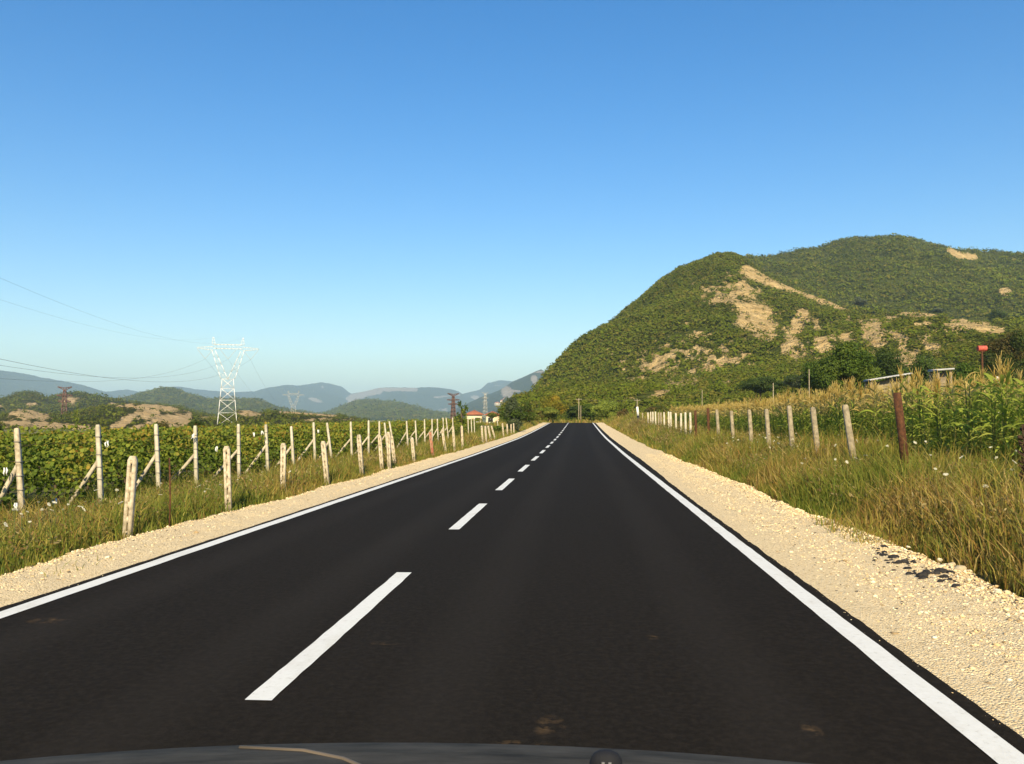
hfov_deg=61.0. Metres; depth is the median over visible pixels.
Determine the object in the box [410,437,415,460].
fence post
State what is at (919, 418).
corn plant
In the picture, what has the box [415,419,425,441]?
vineyard post
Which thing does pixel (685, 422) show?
fence post
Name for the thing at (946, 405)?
corn plant
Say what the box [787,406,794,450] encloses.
fence post
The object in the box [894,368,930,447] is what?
corn plant
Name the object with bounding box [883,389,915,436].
corn plant
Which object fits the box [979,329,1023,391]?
bush
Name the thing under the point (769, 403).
corn plant
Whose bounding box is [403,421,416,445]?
vineyard post
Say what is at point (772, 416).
corn plant
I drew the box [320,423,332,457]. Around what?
vineyard post
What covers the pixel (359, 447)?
fence post
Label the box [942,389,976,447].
corn plant
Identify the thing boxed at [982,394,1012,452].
corn plant
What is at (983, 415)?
corn plant
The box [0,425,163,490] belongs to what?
vine row
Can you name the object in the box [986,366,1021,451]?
corn plant
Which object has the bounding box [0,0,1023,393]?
sky
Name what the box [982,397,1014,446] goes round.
corn plant
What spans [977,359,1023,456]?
corn plant
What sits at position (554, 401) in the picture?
tree
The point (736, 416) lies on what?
corn plant
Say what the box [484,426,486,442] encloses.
fence post
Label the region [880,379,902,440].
corn plant
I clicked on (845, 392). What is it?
corn plant
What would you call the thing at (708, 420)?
fence post
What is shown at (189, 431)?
vine row
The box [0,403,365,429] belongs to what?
hill
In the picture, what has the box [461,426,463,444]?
fence post
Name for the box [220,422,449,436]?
vine row
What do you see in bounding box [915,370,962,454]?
corn plant
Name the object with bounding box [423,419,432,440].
vineyard post
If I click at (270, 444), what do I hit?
vine row
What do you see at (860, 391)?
corn plant
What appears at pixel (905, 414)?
corn plant
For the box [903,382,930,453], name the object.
corn plant
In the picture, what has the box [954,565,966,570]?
stone
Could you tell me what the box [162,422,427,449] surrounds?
vine row
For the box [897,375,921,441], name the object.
corn plant
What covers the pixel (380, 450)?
fence post
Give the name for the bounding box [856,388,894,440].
corn plant
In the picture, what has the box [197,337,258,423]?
transmission pylon
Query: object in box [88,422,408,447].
vine row
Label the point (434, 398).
mountain
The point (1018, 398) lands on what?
corn plant
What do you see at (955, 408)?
corn plant
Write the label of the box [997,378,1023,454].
corn plant
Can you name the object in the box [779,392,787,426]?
corn plant
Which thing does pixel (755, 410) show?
corn plant
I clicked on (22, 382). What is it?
mountain
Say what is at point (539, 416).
bush
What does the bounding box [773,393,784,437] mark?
corn plant
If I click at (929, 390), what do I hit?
corn plant
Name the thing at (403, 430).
vine row
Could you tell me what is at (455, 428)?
vine row
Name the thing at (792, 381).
bush
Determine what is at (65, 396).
transmission pylon
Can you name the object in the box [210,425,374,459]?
vine row
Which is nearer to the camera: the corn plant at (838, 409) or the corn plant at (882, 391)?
the corn plant at (882, 391)
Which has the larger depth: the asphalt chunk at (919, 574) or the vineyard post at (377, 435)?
the vineyard post at (377, 435)
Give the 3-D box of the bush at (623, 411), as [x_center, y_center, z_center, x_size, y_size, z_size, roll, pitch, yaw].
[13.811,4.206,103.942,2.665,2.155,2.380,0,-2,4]
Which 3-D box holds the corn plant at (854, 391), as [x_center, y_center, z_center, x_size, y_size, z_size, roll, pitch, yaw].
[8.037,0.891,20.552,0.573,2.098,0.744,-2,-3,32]
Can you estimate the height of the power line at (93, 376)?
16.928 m
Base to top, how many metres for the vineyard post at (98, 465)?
1.717 m
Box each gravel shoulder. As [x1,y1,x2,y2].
[0,422,546,606]
[596,422,1023,737]
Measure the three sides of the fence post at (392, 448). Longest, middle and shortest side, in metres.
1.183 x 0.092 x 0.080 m
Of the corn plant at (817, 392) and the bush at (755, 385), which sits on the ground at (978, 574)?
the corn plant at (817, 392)
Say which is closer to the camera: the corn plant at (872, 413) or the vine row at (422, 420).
the corn plant at (872, 413)
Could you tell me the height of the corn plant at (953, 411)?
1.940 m
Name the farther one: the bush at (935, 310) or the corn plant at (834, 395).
the bush at (935, 310)
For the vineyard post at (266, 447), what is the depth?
23.51 m
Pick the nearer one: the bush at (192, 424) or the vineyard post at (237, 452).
the vineyard post at (237, 452)
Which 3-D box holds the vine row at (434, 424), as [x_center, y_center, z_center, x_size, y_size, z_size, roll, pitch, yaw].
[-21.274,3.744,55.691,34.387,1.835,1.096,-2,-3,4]
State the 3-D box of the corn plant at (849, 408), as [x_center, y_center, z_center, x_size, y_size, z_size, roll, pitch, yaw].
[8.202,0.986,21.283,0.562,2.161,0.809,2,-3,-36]
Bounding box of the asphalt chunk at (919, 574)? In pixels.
[916,572,928,577]
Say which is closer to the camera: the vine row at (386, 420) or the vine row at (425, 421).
the vine row at (425, 421)
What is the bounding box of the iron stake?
[169,458,170,525]
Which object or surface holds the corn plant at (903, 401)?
on the ground at (978, 574)
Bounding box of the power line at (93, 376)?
[1,361,223,377]
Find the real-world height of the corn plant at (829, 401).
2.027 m
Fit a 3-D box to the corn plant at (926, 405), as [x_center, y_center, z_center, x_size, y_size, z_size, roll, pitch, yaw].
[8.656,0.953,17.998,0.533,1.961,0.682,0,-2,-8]
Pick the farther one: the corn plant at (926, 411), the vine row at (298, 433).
the vine row at (298, 433)
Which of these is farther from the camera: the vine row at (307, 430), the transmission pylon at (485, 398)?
the transmission pylon at (485, 398)
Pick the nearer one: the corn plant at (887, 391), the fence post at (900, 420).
the fence post at (900, 420)
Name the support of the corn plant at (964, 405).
on the ground at (978, 574)
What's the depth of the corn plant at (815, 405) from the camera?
24.10 m
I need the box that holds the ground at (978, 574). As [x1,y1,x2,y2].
[0,420,1023,597]
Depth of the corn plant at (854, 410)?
20.61 m
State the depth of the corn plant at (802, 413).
25.02 m
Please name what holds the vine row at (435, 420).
on the ground at (978, 574)
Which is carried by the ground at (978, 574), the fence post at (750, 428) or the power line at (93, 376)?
the fence post at (750, 428)
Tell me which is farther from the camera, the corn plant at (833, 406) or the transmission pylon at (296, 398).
the transmission pylon at (296, 398)
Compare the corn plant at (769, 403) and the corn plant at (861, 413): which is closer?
the corn plant at (861, 413)
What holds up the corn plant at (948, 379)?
on the ground at (978, 574)
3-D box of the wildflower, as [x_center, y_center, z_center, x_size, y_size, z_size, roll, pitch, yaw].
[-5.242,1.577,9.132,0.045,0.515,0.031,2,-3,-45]
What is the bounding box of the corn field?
[668,362,1023,453]
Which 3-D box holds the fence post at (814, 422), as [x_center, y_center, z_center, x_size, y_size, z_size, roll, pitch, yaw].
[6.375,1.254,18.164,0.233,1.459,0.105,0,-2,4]
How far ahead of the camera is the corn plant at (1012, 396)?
14.67 m
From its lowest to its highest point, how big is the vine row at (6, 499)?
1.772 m
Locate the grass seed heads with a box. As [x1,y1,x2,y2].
[0,416,1023,556]
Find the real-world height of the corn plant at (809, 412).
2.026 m
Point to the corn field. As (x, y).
(678, 411)
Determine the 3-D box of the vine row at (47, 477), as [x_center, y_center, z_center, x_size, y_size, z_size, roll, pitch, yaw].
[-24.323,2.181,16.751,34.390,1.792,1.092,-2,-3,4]
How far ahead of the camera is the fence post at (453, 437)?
37.02 m
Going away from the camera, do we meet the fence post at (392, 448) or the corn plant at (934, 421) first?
the corn plant at (934, 421)
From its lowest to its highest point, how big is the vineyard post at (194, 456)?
1.678 m
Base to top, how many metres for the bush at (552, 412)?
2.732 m
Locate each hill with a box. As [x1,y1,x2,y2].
[0,392,210,415]
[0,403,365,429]
[126,389,280,412]
[347,402,440,419]
[502,236,1023,420]
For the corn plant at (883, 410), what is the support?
on the ground at (978, 574)
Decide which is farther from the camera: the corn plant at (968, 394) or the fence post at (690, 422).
the fence post at (690, 422)
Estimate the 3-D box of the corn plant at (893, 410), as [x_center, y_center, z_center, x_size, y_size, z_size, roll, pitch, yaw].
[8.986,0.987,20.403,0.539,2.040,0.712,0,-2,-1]
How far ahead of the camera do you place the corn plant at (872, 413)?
19.63 m
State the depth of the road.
5.41 m
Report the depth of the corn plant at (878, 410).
19.39 m
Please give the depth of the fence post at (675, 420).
45.24 m
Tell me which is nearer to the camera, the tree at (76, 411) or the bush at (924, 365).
the tree at (76, 411)
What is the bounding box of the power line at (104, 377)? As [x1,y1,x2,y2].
[2,359,247,381]
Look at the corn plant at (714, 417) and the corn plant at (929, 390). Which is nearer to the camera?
the corn plant at (929, 390)
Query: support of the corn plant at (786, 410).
on the ground at (978, 574)
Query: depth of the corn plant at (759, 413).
31.57 m
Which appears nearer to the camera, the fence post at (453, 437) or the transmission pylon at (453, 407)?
the fence post at (453, 437)
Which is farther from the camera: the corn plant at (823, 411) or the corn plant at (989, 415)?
the corn plant at (823, 411)
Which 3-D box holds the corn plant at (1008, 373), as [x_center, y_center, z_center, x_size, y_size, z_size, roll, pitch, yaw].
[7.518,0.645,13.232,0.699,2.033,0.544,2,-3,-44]
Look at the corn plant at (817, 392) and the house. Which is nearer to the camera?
the corn plant at (817, 392)
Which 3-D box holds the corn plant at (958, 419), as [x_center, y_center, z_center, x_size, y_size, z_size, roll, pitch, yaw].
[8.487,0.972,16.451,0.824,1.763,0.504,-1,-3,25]
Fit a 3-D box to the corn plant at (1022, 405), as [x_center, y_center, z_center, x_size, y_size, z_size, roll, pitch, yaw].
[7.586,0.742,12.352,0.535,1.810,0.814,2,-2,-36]
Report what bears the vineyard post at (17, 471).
on the ground at (978, 574)
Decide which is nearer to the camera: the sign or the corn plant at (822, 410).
the corn plant at (822, 410)
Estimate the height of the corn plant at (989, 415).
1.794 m
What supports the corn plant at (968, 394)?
on the ground at (978, 574)
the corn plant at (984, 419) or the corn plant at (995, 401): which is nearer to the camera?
the corn plant at (995, 401)
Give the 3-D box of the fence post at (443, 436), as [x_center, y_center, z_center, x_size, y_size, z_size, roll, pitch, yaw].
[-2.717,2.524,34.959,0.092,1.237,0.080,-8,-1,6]
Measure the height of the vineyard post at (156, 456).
1.739 m
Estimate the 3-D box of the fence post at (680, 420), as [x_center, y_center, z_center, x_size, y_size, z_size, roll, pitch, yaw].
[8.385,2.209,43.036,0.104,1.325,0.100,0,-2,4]
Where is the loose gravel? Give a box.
[0,453,1023,723]
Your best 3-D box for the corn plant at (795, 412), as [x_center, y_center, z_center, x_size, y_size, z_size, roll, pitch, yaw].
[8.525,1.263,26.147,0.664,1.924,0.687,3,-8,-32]
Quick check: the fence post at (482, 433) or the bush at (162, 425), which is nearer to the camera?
the fence post at (482, 433)
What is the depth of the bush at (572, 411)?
148.98 m
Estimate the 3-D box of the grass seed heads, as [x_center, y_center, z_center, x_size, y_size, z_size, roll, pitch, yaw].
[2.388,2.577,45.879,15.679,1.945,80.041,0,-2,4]
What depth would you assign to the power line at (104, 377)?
120.86 m
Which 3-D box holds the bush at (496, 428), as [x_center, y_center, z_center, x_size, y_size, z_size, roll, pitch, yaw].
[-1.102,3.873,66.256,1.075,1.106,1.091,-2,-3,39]
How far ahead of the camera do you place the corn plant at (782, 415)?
27.58 m
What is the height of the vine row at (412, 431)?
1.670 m
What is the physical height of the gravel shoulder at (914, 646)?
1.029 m
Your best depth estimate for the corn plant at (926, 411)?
18.44 m
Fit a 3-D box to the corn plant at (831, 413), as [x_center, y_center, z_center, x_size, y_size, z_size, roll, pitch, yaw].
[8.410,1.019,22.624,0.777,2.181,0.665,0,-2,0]
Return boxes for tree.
[74,402,78,429]
[455,401,468,438]
[540,393,568,419]
[799,340,884,396]
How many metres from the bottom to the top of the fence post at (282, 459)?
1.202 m
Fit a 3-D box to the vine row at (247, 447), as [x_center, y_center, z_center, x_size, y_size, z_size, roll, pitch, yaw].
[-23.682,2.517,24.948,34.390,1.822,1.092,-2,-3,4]
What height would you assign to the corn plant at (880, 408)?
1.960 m
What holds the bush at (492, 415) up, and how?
on the ground at (978, 574)
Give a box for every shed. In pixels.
[863,373,911,395]
[928,368,954,397]
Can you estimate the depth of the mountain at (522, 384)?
4230.27 m
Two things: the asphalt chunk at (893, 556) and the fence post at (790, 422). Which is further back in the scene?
the fence post at (790, 422)
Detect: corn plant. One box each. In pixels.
[710,402,719,429]
[730,402,741,431]
[733,402,743,432]
[739,398,747,430]
[749,394,760,428]
[753,397,769,431]
[754,405,764,433]
[762,400,778,430]
[763,398,777,435]
[769,400,777,430]
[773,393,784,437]
[773,396,782,433]
[776,392,785,437]
[777,387,797,434]
[777,395,788,432]
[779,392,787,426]
[783,392,804,440]
[791,397,800,437]
[792,388,805,434]
[792,398,808,436]
[793,392,809,434]
[794,388,812,437]
[794,393,816,434]
[797,390,816,435]
[800,390,820,432]
[805,391,827,434]
[806,389,828,432]
[814,391,830,435]
[817,390,829,435]
[818,391,834,434]
[819,389,835,435]
[821,383,843,434]
[822,397,838,436]
[824,385,834,433]
[826,380,848,438]
[826,381,842,431]
[828,384,844,436]
[830,380,855,432]
[836,377,864,435]
[836,381,858,435]
[839,388,868,435]
[845,376,860,438]
[849,384,869,434]
[850,380,871,441]
[851,387,875,434]
[855,380,878,431]
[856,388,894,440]
[857,379,886,436]
[858,387,891,437]
[860,394,885,436]
[864,385,889,442]
[868,387,891,439]
[871,387,886,436]
[877,385,891,437]
[879,386,910,439]
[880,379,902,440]
[881,381,898,438]
[881,382,889,423]
[882,366,913,442]
[882,381,914,442]
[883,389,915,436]
[883,390,922,444]
[886,379,916,438]
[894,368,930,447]
[894,381,930,444]
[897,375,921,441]
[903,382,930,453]
[904,367,943,453]
[905,377,933,438]
[905,378,935,452]
[913,381,944,445]
[913,385,945,450]
[913,385,954,453]
[914,368,949,450]
[914,383,931,442]
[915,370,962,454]
[916,378,959,457]
[921,377,949,451]
[923,401,944,449]
[930,371,964,452]
[935,383,971,454]
[939,393,953,449]
[941,378,968,455]
[941,387,976,443]
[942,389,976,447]
[943,372,990,454]
[944,378,984,450]
[944,379,961,444]
[945,378,991,452]
[945,386,986,449]
[946,379,977,443]
[949,388,992,461]
[955,367,1009,456]
[958,382,982,448]
[966,373,1017,455]
[967,382,1015,458]
[971,375,993,446]
[972,384,1008,450]
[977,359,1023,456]
[978,386,988,449]
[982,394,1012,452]
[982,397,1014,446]
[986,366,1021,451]
[988,370,1023,456]
[990,351,1021,461]
[991,360,1021,457]
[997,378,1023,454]
[1001,377,1023,450]
[1001,384,1023,448]
[1002,383,1023,449]
[1008,384,1023,436]
[1010,380,1023,462]
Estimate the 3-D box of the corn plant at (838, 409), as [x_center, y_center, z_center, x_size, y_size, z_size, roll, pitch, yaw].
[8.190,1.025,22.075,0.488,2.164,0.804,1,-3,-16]
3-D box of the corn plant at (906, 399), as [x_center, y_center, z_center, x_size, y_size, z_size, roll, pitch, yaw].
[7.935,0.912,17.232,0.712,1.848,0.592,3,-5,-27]
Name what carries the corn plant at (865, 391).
on the ground at (978, 574)
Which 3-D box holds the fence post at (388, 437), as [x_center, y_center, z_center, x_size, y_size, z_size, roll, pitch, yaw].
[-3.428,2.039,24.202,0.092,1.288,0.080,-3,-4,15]
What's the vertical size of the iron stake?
1.101 m
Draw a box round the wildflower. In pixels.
[12,508,15,543]
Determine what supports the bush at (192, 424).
on the ground at (978, 574)
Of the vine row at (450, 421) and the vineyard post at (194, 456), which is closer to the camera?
the vineyard post at (194, 456)
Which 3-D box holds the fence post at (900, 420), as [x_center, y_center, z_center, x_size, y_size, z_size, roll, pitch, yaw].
[5.992,0.972,13.321,0.259,1.625,0.121,0,-2,4]
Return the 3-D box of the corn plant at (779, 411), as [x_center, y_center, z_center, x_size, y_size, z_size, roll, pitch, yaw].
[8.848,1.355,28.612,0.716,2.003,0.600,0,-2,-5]
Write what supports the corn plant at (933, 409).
on the ground at (978, 574)
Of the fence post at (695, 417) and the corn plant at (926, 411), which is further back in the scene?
the fence post at (695, 417)
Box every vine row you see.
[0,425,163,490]
[0,425,193,497]
[0,430,103,505]
[0,436,27,510]
[1,422,270,486]
[3,424,234,491]
[5,421,334,475]
[10,428,290,477]
[22,425,310,477]
[30,421,458,435]
[37,422,415,444]
[67,422,366,458]
[82,423,352,460]
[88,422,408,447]
[94,418,473,437]
[123,422,385,451]
[128,420,445,438]
[138,417,482,429]
[152,419,458,434]
[161,419,466,432]
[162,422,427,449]
[182,420,444,441]
[182,422,420,443]
[185,422,436,439]
[186,419,479,430]
[210,420,466,432]
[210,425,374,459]
[212,419,479,431]
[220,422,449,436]
[309,424,394,450]
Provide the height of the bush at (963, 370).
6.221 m
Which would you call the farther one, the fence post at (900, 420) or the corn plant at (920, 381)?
the corn plant at (920, 381)
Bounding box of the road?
[0,423,1023,763]
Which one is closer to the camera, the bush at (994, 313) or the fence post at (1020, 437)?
the fence post at (1020, 437)
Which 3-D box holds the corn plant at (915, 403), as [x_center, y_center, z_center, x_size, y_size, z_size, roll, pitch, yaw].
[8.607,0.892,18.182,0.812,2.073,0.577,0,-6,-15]
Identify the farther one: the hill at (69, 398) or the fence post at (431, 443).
the hill at (69, 398)
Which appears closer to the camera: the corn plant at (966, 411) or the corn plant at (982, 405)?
the corn plant at (966, 411)
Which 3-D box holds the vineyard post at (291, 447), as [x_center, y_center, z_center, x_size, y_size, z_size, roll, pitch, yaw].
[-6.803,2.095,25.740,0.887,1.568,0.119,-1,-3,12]
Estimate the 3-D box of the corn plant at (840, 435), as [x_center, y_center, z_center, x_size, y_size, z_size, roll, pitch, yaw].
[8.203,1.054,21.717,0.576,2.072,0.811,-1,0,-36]
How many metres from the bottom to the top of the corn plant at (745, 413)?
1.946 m
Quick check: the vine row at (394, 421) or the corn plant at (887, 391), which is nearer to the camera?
the corn plant at (887, 391)
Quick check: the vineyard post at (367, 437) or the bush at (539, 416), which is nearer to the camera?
the vineyard post at (367, 437)
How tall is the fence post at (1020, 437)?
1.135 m
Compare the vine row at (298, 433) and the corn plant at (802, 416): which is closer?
the corn plant at (802, 416)
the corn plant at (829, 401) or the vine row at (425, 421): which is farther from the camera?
the vine row at (425, 421)
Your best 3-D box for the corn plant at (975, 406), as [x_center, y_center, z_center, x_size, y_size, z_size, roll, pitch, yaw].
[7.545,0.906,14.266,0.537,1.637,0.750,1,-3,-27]
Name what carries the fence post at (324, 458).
on the ground at (978, 574)
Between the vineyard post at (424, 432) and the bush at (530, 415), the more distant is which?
the bush at (530, 415)
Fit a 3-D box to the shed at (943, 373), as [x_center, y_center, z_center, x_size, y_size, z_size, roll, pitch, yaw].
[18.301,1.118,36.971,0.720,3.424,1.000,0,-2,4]
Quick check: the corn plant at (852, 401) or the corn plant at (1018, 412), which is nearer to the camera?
the corn plant at (1018, 412)
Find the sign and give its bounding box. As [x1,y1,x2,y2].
[976,346,987,375]
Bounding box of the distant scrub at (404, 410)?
[0,386,485,429]
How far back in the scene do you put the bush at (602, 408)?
126.13 m
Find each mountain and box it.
[0,370,117,397]
[106,382,350,413]
[346,387,474,411]
[448,369,544,415]
[463,380,512,399]
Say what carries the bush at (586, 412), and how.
on the ground at (978, 574)
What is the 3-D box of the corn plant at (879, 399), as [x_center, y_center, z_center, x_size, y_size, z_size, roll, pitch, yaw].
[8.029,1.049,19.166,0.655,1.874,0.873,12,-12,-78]
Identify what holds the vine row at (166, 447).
on the ground at (978, 574)
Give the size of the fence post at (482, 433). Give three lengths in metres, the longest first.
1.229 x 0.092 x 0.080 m
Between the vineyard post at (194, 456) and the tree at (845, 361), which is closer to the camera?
the vineyard post at (194, 456)
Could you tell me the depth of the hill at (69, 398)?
941.51 m
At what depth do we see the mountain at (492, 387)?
9069.34 m
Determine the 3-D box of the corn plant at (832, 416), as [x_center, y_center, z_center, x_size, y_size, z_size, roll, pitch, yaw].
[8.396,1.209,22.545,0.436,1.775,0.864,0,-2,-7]
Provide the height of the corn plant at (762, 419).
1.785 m
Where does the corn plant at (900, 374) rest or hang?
on the ground at (978, 574)
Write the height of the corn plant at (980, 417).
1.972 m
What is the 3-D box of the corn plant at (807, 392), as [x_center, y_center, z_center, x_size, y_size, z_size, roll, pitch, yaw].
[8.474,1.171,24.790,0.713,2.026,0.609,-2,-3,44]
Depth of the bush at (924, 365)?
101.85 m
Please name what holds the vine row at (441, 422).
on the ground at (978, 574)
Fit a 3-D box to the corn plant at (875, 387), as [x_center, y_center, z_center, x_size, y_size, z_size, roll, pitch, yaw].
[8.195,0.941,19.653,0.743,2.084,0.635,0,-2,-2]
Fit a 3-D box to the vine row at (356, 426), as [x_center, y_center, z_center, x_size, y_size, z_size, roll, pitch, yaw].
[-22.814,2.998,36.047,34.393,1.790,1.109,-2,-3,4]
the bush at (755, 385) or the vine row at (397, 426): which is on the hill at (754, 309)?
the bush at (755, 385)
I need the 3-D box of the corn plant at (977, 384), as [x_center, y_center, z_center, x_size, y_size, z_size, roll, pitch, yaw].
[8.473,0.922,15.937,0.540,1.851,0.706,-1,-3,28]
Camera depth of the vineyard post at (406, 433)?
42.65 m
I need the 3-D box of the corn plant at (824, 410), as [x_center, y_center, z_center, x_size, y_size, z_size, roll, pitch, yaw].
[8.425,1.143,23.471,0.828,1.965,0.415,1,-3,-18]
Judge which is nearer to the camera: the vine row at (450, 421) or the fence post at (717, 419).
the fence post at (717, 419)
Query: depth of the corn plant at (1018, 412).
13.15 m
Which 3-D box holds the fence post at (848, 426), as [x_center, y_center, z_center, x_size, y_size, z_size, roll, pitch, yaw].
[6.157,1.149,15.749,0.290,1.486,0.105,0,-2,4]
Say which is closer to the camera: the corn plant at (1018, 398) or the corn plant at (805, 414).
the corn plant at (1018, 398)
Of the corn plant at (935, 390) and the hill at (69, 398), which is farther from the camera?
the hill at (69, 398)
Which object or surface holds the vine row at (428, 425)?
on the ground at (978, 574)
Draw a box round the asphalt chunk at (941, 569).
[934,568,947,572]
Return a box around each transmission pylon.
[57,386,72,413]
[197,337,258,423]
[283,391,301,409]
[447,393,459,419]
[482,392,487,417]
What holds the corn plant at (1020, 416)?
on the ground at (978, 574)
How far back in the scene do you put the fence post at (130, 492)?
10.27 m
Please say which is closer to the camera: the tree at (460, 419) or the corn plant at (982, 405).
the corn plant at (982, 405)
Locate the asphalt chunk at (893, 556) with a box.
[888,554,898,558]
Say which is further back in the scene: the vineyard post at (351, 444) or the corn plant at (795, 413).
the vineyard post at (351, 444)
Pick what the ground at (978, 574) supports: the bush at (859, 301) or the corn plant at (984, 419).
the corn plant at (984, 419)
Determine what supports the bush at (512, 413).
on the ground at (978, 574)
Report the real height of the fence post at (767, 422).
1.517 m
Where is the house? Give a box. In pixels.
[466,410,498,422]
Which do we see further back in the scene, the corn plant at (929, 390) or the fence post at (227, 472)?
the corn plant at (929, 390)
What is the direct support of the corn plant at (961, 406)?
on the ground at (978, 574)
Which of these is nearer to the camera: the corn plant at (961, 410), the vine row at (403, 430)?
the corn plant at (961, 410)
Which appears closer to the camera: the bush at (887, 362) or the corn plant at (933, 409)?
the corn plant at (933, 409)
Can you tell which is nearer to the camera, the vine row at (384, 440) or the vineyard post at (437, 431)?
the vine row at (384, 440)
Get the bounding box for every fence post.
[122,456,137,538]
[223,446,231,510]
[280,443,285,492]
[321,441,329,484]
[357,434,363,474]
[378,435,383,468]
[386,432,390,468]
[391,435,395,464]
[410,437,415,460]
[429,432,433,455]
[441,429,446,450]
[452,426,455,451]
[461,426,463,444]
[481,426,483,442]
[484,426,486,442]
[675,413,676,427]
[680,413,681,432]
[684,412,686,433]
[689,413,691,432]
[694,410,696,434]
[706,408,709,434]
[715,410,719,434]
[730,411,734,436]
[747,410,753,443]
[764,409,770,445]
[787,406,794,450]
[810,407,819,451]
[842,404,856,461]
[893,392,908,464]
[1017,424,1023,481]
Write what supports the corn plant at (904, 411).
on the ground at (978, 574)
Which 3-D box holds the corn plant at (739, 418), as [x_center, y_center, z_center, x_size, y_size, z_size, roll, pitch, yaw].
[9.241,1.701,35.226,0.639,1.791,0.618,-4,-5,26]
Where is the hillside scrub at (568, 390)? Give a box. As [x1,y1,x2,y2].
[496,232,1023,420]
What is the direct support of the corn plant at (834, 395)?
on the ground at (978, 574)
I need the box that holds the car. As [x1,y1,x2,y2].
[0,743,810,763]
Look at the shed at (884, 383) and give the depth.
39.06 m
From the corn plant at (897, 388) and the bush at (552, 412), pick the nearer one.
the corn plant at (897, 388)
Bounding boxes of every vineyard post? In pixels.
[0,428,25,512]
[69,425,103,504]
[136,424,161,491]
[167,426,198,484]
[215,424,240,476]
[244,424,269,472]
[276,426,294,464]
[298,422,316,460]
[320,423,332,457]
[336,422,352,456]
[354,420,369,453]
[366,421,379,449]
[374,423,386,450]
[397,421,408,446]
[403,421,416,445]
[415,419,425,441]
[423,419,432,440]
[433,419,438,439]
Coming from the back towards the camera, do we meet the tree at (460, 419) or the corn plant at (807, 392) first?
the tree at (460, 419)
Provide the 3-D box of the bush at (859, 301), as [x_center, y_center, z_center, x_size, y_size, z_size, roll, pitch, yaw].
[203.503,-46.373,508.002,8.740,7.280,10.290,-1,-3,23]
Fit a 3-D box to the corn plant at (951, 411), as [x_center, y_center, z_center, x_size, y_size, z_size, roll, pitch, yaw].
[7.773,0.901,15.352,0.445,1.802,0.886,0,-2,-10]
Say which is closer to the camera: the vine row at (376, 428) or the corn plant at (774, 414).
the corn plant at (774, 414)
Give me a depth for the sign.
67.41 m
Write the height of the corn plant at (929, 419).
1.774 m
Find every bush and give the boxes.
[142,421,168,428]
[187,420,205,427]
[487,412,496,418]
[490,426,505,431]
[496,397,526,429]
[519,401,535,422]
[531,409,543,420]
[535,407,559,419]
[565,405,582,418]
[581,404,596,419]
[591,400,618,418]
[616,408,632,416]
[644,405,671,413]
[736,376,789,400]
[783,374,806,393]
[852,297,867,305]
[867,347,913,380]
[893,353,956,397]
[931,308,948,312]
[946,362,992,396]
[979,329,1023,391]
[985,309,1007,319]
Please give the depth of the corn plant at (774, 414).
29.49 m
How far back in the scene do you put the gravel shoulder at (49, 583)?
9.94 m
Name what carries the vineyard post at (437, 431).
on the ground at (978, 574)
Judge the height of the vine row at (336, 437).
1.776 m
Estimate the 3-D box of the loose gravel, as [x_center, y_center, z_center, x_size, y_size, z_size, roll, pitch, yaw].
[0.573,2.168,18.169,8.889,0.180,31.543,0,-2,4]
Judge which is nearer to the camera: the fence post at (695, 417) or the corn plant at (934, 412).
the corn plant at (934, 412)
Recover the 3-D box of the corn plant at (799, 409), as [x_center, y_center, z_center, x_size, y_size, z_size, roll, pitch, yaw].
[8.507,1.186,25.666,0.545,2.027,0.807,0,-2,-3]
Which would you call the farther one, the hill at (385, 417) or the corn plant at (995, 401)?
the hill at (385, 417)
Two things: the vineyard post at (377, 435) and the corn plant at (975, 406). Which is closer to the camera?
the corn plant at (975, 406)
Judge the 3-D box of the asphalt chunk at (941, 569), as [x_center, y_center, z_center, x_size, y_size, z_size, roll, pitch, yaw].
[3.760,1.658,7.610,0.115,0.058,0.082,1,0,30]
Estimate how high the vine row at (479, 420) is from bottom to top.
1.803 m
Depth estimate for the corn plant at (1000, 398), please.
13.23 m
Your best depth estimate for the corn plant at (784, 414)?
27.83 m
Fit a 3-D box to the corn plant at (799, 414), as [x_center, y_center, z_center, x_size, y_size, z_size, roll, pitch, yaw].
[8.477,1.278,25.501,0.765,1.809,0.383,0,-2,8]
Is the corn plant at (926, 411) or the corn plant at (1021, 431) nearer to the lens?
the corn plant at (1021, 431)
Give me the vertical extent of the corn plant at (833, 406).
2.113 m
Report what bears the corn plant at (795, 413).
on the ground at (978, 574)

